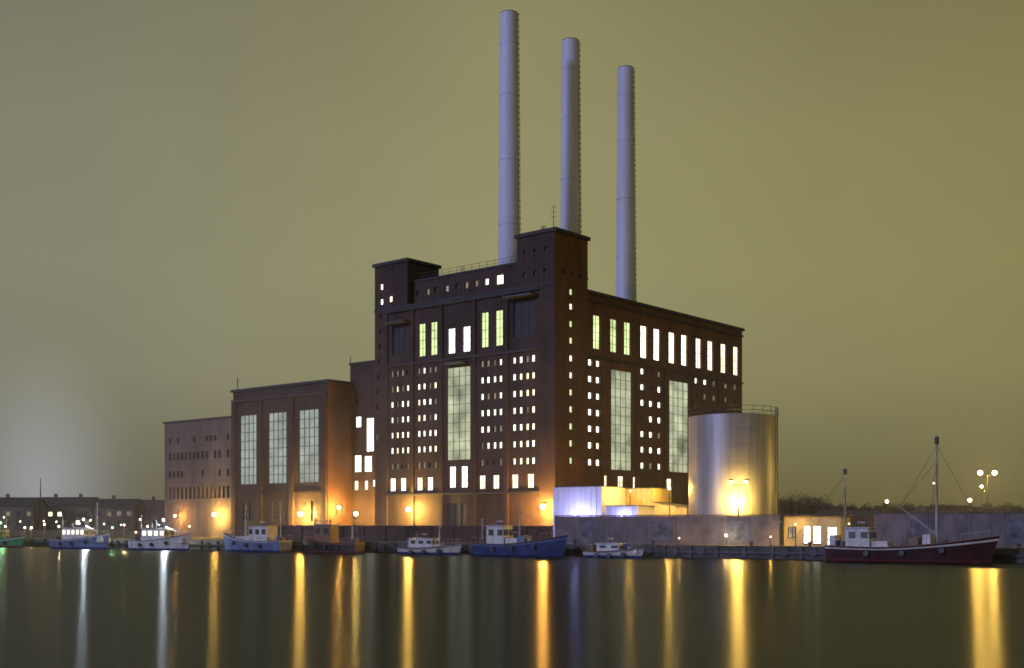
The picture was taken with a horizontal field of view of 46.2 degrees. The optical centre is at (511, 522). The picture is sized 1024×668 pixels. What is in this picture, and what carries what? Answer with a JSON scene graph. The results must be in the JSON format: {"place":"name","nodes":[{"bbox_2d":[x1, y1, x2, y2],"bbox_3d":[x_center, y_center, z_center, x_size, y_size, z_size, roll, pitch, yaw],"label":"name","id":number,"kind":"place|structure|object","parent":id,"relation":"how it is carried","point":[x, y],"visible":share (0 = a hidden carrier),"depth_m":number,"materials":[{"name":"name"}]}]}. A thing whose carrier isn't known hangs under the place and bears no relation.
{"place":"outdoors","nodes":[
{"label":"outdoors","id":0,"kind":"place"},
{"bbox_2d":[0,494,48,529],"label":"apartment building","id":1,"kind":"structure","parent":0,"point":[29,512],"depth_m":410.20,"materials":[{"name":"brown brick"}]},
{"bbox_2d":[6,512,30,524],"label":"windows","id":2,"kind":"structure","parent":1,"relation":"in","point":[7,513],"depth_m":410.17,"materials":[{"name":"grey"}]},
{"bbox_2d":[42,494,98,529],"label":"apartment building","id":3,"kind":"structure","parent":0,"point":[70,510],"depth_m":425.05,"materials":[{"name":"brown brick"}]},
{"bbox_2d":[48,512,88,524],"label":"windows","id":4,"kind":"structure","parent":3,"relation":"in","point":[49,513],"depth_m":425.15,"materials":[{"name":"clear glass"}]},
{"bbox_2d":[93,495,145,530],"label":"apartment building","id":5,"kind":"structure","parent":0,"point":[114,513],"depth_m":400.20,"materials":[{"name":"brown brick"}]},
{"bbox_2d":[98,511,130,524],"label":"windows","id":6,"kind":"structure","parent":5,"relation":"in","point":[108,512],"depth_m":400.18,"materials":[{"name":"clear glass"}]},
{"bbox_2d":[141,497,164,527],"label":"apartment building","id":7,"kind":"structure","parent":0,"point":[154,510],"depth_m":430.00,"materials":[{"name":"red brick"}]},
{"bbox_2d":[152,512,164,524],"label":"windows","id":8,"kind":"structure","parent":7,"relation":"in","point":[153,513],"depth_m":430.16,"materials":[{"name":"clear glass"}]},
{"bbox_2d":[277,525,552,541],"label":"brick wall","id":9,"kind":"structure","parent":0,"point":[391,533],"depth_m":173.75,"materials":[{"name":"brown brick"}]},
{"bbox_2d":[0,547,1023,667],"bbox_3d":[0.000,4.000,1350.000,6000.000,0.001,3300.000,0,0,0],"label":"water","id":10,"kind":"structure","parent":0,"point":[98,608],"depth_m":53.89,"materials":[{"name":"black liquid"}]},
{"bbox_2d":[0,516,24,547],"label":"fishing boat","id":11,"kind":"object","parent":10,"relation":"on","point":[6,540],"visible":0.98,"depth_m":191.02,"materials":[{"name":"green paint"}]},
{"bbox_2d":[44,502,109,548],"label":"fishing boat","id":12,"kind":"object","parent":10,"relation":"on","point":[76,537],"visible":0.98,"depth_m":180.58,"materials":[{"name":"blue paint"}]},
{"bbox_2d":[128,505,190,550],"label":"fishing boat","id":13,"kind":"object","parent":10,"relation":"on","point":[163,538],"visible":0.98,"depth_m":171.73,"materials":[{"name":"blue paint"}]},
{"bbox_2d":[222,504,301,551],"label":"fishing boat","id":14,"kind":"object","parent":10,"relation":"on","point":[264,538],"visible":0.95,"depth_m":162.06,"materials":[{"name":"blue paint"}]},
{"bbox_2d":[302,507,370,553],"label":"fishing boat","id":15,"kind":"object","parent":10,"relation":"on","point":[325,538],"visible":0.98,"depth_m":156.09,"materials":[{"name":"black paint"}]},
{"bbox_2d":[397,522,462,554],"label":"motor boat","id":16,"kind":"object","parent":10,"relation":"on","point":[426,546],"visible":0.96,"depth_m":149.10,"materials":[{"name":"white paint"}]},
{"bbox_2d":[456,506,567,556],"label":"fishing boat","id":17,"kind":"object","parent":10,"relation":"on","point":[499,540],"visible":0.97,"depth_m":141.02,"materials":[{"name":"blue paint"}]},
{"bbox_2d":[23,538,1023,562],"bbox_3d":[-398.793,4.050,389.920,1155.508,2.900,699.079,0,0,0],"label":"quay wall","id":18,"kind":"structure","parent":10,"relation":"in","point":[1000,555],"depth_m":136.34,"materials":[{"name":"concrete"}]},
{"bbox_2d":[582,532,644,557],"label":"motor boat","id":19,"kind":"object","parent":10,"relation":"on","point":[612,550],"visible":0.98,"depth_m":134.82,"materials":[{"name":"white paint"}]},
{"bbox_2d":[793,435,999,563],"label":"fishing boat","id":20,"kind":"object","parent":10,"relation":"on","point":[860,544],"visible":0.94,"depth_m":118.69,"materials":[{"name":"red paint"}]},
{"bbox_2d":[0,0,1023,522],"label":"sky","id":21,"kind":"structure","parent":0,"point":[197,197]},
{"bbox_2d":[9,523,1023,548],"bbox_3d":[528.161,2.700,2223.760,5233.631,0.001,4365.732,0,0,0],"label":"ground","id":22,"kind":"structure","parent":0,"point":[116,534],"depth_m":247.56,"materials":[{"name":"concrete"}]},
{"bbox_2d":[163,416,230,536],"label":"brick warehouse","id":23,"kind":"structure","parent":22,"relation":"on","point":[197,471],"depth_m":224.33,"materials":[{"name":"brick"}]},
{"bbox_2d":[170,434,229,498],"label":"warehouse windows","id":24,"kind":"structure","parent":23,"relation":"in","point":[228,434],"depth_m":224.09,"materials":[{"name":"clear glass"}]},
{"bbox_2d":[230,356,353,535],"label":"turbine hall","id":25,"kind":"structure","parent":22,"relation":"on","point":[291,449],"depth_m":206.32,"materials":[{"name":"red brick"}]},
{"bbox_2d":[241,409,343,520],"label":"hall windows","id":26,"kind":"structure","parent":25,"relation":"in","point":[308,419],"depth_m":209.24,"materials":[{"name":"grey glass"}]},
{"bbox_2d":[350,362,374,524],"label":"annex walls","id":27,"kind":"structure","parent":22,"relation":"on","point":[362,377],"depth_m":203.46,"materials":[{"name":"brown brick"}]},
{"bbox_2d":[349,360,374,364],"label":"annex roof","id":28,"kind":"structure","parent":27,"relation":"on","point":[362,362],"depth_m":203.19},
{"bbox_2d":[355,399,374,489],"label":"annex windows","id":29,"kind":"structure","parent":27,"relation":"in","point":[370,441],"depth_m":203.11,"materials":[{"name":"white glass"}]},
{"bbox_2d":[372,204,744,525],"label":"power station","id":30,"kind":"object","parent":22,"relation":"on","point":[533,376],"visible":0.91,"depth_m":182.62,"materials":[{"name":"red brick"}]},
{"bbox_2d":[381,284,391,304],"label":"left tower windows","id":31,"kind":"structure","parent":30,"relation":"in","point":[381,284],"depth_m":192.90,"materials":[{"name":"grey glass"}]},
{"bbox_2d":[417,275,502,295],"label":"penthouse windows","id":32,"kind":"structure","parent":30,"relation":"in","point":[499,277],"depth_m":182.86,"materials":[{"name":"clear glass"}]},
{"bbox_2d":[498,10,520,264],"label":"chimney","id":33,"kind":"object","parent":30,"relation":"on","point":[509,222],"visible":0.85,"depth_m":184.68,"materials":[{"name":"paint"}]},
{"bbox_2d":[540,502,548,508],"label":"wall floodlight","id":34,"kind":"object","parent":30,"relation":"attached to","point":[542,505],"depth_m":169.56,"materials":[{"name":"metal"}]},
{"bbox_2d":[523,247,579,277],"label":"corner tower windows","id":35,"kind":"structure","parent":30,"relation":"in","point":[545,270],"depth_m":172.66,"materials":[{"name":"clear glass"}]},
{"bbox_2d":[391,298,736,525],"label":"main block windows","id":36,"kind":"structure","parent":30,"relation":"in","point":[524,310],"depth_m":183.71,"materials":[{"name":"grey glass"}]},
{"bbox_2d":[570,289,571,463],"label":"corner pier windows","id":37,"kind":"structure","parent":30,"relation":"in","point":[570,289],"depth_m":173.34,"materials":[{"name":"grey"}]},
{"bbox_2d":[561,37,581,233],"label":"chimney","id":38,"kind":"object","parent":30,"relation":"on","point":[571,209],"visible":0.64,"depth_m":195.22,"materials":[{"name":"paint"}]},
{"bbox_2d":[616,65,636,300],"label":"chimney","id":39,"kind":"object","parent":30,"relation":"on","point":[626,269],"visible":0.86,"depth_m":207.09,"materials":[{"name":"paint"}]},
{"bbox_2d":[553,486,629,536],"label":"storage shed","id":40,"kind":"structure","parent":22,"relation":"on","point":[584,500],"depth_m":155.14,"materials":[{"name":"metal"}]},
{"bbox_2d":[605,505,654,514],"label":"storage shed","id":41,"kind":"structure","parent":22,"relation":"on","point":[628,510],"depth_m":150.22,"materials":[{"name":"concrete"}]},
{"bbox_2d":[625,487,671,505],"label":"brick outbuilding","id":42,"kind":"structure","parent":22,"relation":"on","point":[645,496],"depth_m":158.35,"materials":[{"name":"yellow paint"}]},
{"bbox_2d":[555,514,779,545],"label":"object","id":43,"kind":"object","parent":22,"relation":"on","point":[686,529],"visible":0.84,"depth_m":143.80,"materials":[{"name":"concrete"}]},
{"bbox_2d":[668,486,670,514],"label":"street lamp","id":44,"kind":"object","parent":22,"relation":"on","point":[669,488],"visible":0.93,"depth_m":154.45,"materials":[{"name":"grey metal"}]},
{"bbox_2d":[653,502,688,514],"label":"brick outbuilding","id":45,"kind":"structure","parent":22,"relation":"on","point":[661,508],"depth_m":156.06,"materials":[{"name":"yellow paint"}]},
{"bbox_2d":[688,405,777,515],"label":"storage silo","id":46,"kind":"object","parent":22,"relation":"on","point":[738,448],"visible":0.81,"depth_m":145.19,"materials":[{"name":"metal"}]},
{"bbox_2d":[735,497,740,504],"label":"street lamp","id":47,"kind":"object","parent":22,"relation":"on","point":[737,501],"visible":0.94,"depth_m":142.93,"materials":[{"name":"grey"}]},
{"bbox_2d":[728,478,748,514],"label":"street lamp","id":48,"kind":"object","parent":22,"relation":"on","point":[738,485],"visible":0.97,"depth_m":143.04,"materials":[{"name":"grey"}]},
{"bbox_2d":[780,514,853,545],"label":"harbour kiosk","id":49,"kind":"object","parent":22,"relation":"on","point":[817,529],"visible":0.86,"depth_m":136.07,"materials":[{"name":"yellow paint"}]},
{"bbox_2d":[788,526,836,544],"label":"windows","id":50,"kind":"structure","parent":49,"relation":"in","point":[816,529],"depth_m":136.00,"materials":[{"name":"grey glass"}]},
{"bbox_2d":[815,506,879,526],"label":"apartment building","id":51,"kind":"structure","parent":22,"relation":"on","point":[868,517],"depth_m":331.80,"materials":[{"name":"red brick"}]},
{"bbox_2d":[851,520,867,524],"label":"windows","id":52,"kind":"structure","parent":51,"relation":"in","point":[866,521],"depth_m":330.22,"materials":[{"name":"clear glass"}]},
{"bbox_2d":[875,512,1023,547],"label":"panels","id":53,"kind":"object","parent":22,"relation":"on","point":[902,529],"visible":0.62,"depth_m":130.02,"materials":[{"name":"concrete"}]},
{"bbox_2d":[980,484,982,512],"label":"street lamp","id":54,"kind":"object","parent":22,"relation":"on","point":[981,486],"visible":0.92,"depth_m":209.95,"materials":[{"name":"grey metal"}]},
{"bbox_2d":[977,468,996,511],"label":"street lamp","id":55,"kind":"object","parent":22,"relation":"on","point":[980,472],"visible":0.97,"depth_m":149.93,"materials":[{"name":"grey"}]},
{"bbox_2d":[778,505,1023,523],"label":"hill","id":56,"kind":"structure","parent":0,"point":[895,510],"depth_m":355.42,"materials":[{"name":"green plant"}]},
{"bbox_2d":[778,491,1023,515],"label":"distant tree line","id":57,"kind":"object","parent":56,"relation":"on","point":[786,504],"visible":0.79,"depth_m":351.13,"materials":[{"name":"green plant"}]},
{"bbox_2d":[904,506,958,512],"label":"apartment building","id":58,"kind":"structure","parent":0,"point":[923,509],"depth_m":325.15,"materials":[{"name":"brown brick"}]}
]}

